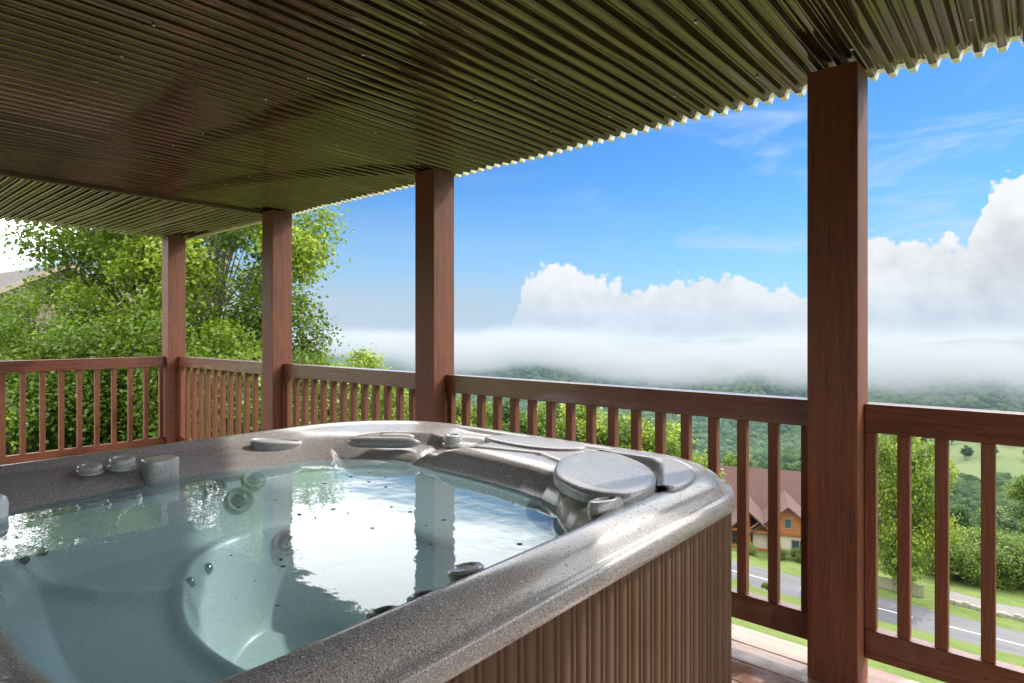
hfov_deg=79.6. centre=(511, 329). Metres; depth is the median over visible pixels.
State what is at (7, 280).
neighbour house
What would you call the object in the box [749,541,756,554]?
leafy bush
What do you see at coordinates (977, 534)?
leafy bush
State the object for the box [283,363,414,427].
deck railing
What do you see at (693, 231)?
sky
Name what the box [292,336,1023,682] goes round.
ground
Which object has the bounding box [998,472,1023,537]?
leafy tree
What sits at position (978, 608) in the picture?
stone edging
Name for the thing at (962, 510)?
leafy tree
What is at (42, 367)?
deck railing
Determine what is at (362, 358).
leafy tree
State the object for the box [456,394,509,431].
leafy tree
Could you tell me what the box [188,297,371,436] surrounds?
shrub tree
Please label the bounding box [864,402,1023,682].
deck railing
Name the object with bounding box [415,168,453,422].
deck post
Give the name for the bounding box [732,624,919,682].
deck floor
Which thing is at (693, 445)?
leafy tree
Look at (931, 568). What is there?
leafy bush
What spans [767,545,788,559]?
leafy bush
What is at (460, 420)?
leafy tree
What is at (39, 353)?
shrub tree
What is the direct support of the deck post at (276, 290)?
on the deck floor
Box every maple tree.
[0,219,307,338]
[29,204,355,427]
[58,238,220,324]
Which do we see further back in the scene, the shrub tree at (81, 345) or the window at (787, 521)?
the window at (787, 521)
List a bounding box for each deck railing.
[0,356,164,464]
[178,356,261,441]
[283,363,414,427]
[445,374,806,639]
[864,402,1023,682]
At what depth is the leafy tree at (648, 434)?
52.55 m
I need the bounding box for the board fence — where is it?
[878,575,923,597]
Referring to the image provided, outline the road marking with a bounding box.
[732,570,1023,645]
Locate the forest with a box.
[405,338,1023,507]
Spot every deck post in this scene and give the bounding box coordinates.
[162,236,185,443]
[262,209,291,430]
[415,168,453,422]
[807,60,867,682]
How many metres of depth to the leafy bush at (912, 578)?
65.52 m
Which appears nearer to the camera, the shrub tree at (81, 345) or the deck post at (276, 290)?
the deck post at (276, 290)
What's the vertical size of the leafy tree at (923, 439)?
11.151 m
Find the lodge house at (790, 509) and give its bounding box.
[702,464,800,553]
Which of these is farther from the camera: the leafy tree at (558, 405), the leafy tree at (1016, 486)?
the leafy tree at (1016, 486)
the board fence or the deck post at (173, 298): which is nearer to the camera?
the deck post at (173, 298)
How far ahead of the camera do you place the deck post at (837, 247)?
2.24 m
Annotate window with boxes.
[732,524,736,537]
[784,518,791,528]
[791,539,800,550]
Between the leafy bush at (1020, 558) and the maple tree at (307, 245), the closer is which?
the maple tree at (307, 245)
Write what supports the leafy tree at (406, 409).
on the ground
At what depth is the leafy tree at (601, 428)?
49.92 m
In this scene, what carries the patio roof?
on the deck post at (434, 276)
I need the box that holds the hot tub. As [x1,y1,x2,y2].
[0,420,733,682]
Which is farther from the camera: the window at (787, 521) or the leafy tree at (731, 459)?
the leafy tree at (731, 459)
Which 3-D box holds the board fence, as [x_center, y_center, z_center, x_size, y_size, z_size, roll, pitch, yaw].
[39.443,26.517,63.431,5.170,1.800,0.150,0,0,41]
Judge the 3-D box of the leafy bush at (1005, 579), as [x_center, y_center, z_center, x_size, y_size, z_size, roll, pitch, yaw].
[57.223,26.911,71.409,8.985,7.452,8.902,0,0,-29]
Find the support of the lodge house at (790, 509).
on the ground
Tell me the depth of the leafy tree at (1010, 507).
112.15 m
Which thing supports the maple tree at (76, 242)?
on the ground
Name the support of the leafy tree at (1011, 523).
on the ground
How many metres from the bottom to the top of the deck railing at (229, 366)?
0.935 m
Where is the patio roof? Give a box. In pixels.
[0,0,1023,239]
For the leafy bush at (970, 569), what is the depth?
68.98 m
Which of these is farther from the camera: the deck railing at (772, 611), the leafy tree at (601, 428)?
the leafy tree at (601, 428)
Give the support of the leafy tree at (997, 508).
on the ground
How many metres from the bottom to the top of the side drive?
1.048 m
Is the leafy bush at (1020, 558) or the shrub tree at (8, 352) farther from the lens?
the leafy bush at (1020, 558)
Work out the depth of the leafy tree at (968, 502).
136.93 m
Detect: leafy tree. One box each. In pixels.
[326,342,408,421]
[358,389,408,419]
[404,411,476,426]
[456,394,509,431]
[486,397,545,433]
[507,401,580,441]
[538,401,623,446]
[556,403,651,451]
[596,409,680,454]
[642,414,729,483]
[692,441,697,450]
[721,451,759,467]
[749,461,782,468]
[780,461,800,470]
[878,433,967,589]
[878,463,915,546]
[878,485,886,533]
[920,438,928,444]
[949,495,980,515]
[949,502,1005,536]
[960,445,973,458]
[971,508,1006,525]
[972,506,1007,526]
[996,516,1023,538]
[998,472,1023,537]
[1003,501,1023,515]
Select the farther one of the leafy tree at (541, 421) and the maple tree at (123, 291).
the leafy tree at (541, 421)
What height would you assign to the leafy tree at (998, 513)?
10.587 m
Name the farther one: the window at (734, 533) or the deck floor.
the window at (734, 533)
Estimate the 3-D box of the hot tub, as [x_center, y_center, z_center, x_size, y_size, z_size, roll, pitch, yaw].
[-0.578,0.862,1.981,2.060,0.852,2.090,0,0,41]
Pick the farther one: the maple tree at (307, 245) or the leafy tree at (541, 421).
the leafy tree at (541, 421)
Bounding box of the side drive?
[949,591,1023,618]
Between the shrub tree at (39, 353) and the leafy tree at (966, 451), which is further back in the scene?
the leafy tree at (966, 451)
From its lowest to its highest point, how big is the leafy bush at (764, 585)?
0.987 m
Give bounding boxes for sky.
[0,41,1023,344]
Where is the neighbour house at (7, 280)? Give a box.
[0,264,134,341]
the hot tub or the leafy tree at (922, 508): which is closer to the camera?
the hot tub
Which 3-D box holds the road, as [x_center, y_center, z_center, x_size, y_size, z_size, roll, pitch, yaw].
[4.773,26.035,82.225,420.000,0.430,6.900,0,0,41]
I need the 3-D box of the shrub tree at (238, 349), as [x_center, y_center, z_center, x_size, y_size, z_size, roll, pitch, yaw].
[-5.602,1.889,10.945,5.108,5.111,4.509,0,0,13]
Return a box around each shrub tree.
[0,273,135,441]
[0,288,252,453]
[0,296,47,454]
[0,300,160,455]
[26,300,338,449]
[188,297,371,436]
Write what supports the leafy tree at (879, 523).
on the ground
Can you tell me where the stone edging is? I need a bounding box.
[949,599,1023,621]
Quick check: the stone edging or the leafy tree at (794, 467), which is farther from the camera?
the leafy tree at (794, 467)
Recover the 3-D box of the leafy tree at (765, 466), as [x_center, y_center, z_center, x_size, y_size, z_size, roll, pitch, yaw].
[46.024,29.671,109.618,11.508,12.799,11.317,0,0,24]
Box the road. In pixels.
[732,561,1023,656]
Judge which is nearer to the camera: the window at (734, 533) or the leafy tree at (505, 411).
the leafy tree at (505, 411)
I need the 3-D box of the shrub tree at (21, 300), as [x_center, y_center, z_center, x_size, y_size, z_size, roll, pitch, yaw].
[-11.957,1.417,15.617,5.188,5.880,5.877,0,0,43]
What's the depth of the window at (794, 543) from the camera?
75.74 m
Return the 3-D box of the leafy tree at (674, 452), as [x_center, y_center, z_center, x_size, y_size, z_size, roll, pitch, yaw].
[13.756,14.802,56.014,11.575,14.279,11.889,0,0,8]
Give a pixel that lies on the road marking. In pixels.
(911, 616)
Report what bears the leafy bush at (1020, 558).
on the ground
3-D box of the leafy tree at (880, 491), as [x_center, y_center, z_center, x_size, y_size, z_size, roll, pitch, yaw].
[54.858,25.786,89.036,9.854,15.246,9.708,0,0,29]
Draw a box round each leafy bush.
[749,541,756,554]
[761,582,767,589]
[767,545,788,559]
[789,547,800,561]
[893,570,918,586]
[917,550,963,578]
[927,528,1010,586]
[951,519,1023,590]
[978,536,1023,589]
[996,528,1023,589]
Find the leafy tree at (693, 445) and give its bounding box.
[692,441,697,450]
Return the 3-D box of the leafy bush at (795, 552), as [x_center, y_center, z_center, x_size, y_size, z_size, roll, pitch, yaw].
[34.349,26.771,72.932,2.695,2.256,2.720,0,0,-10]

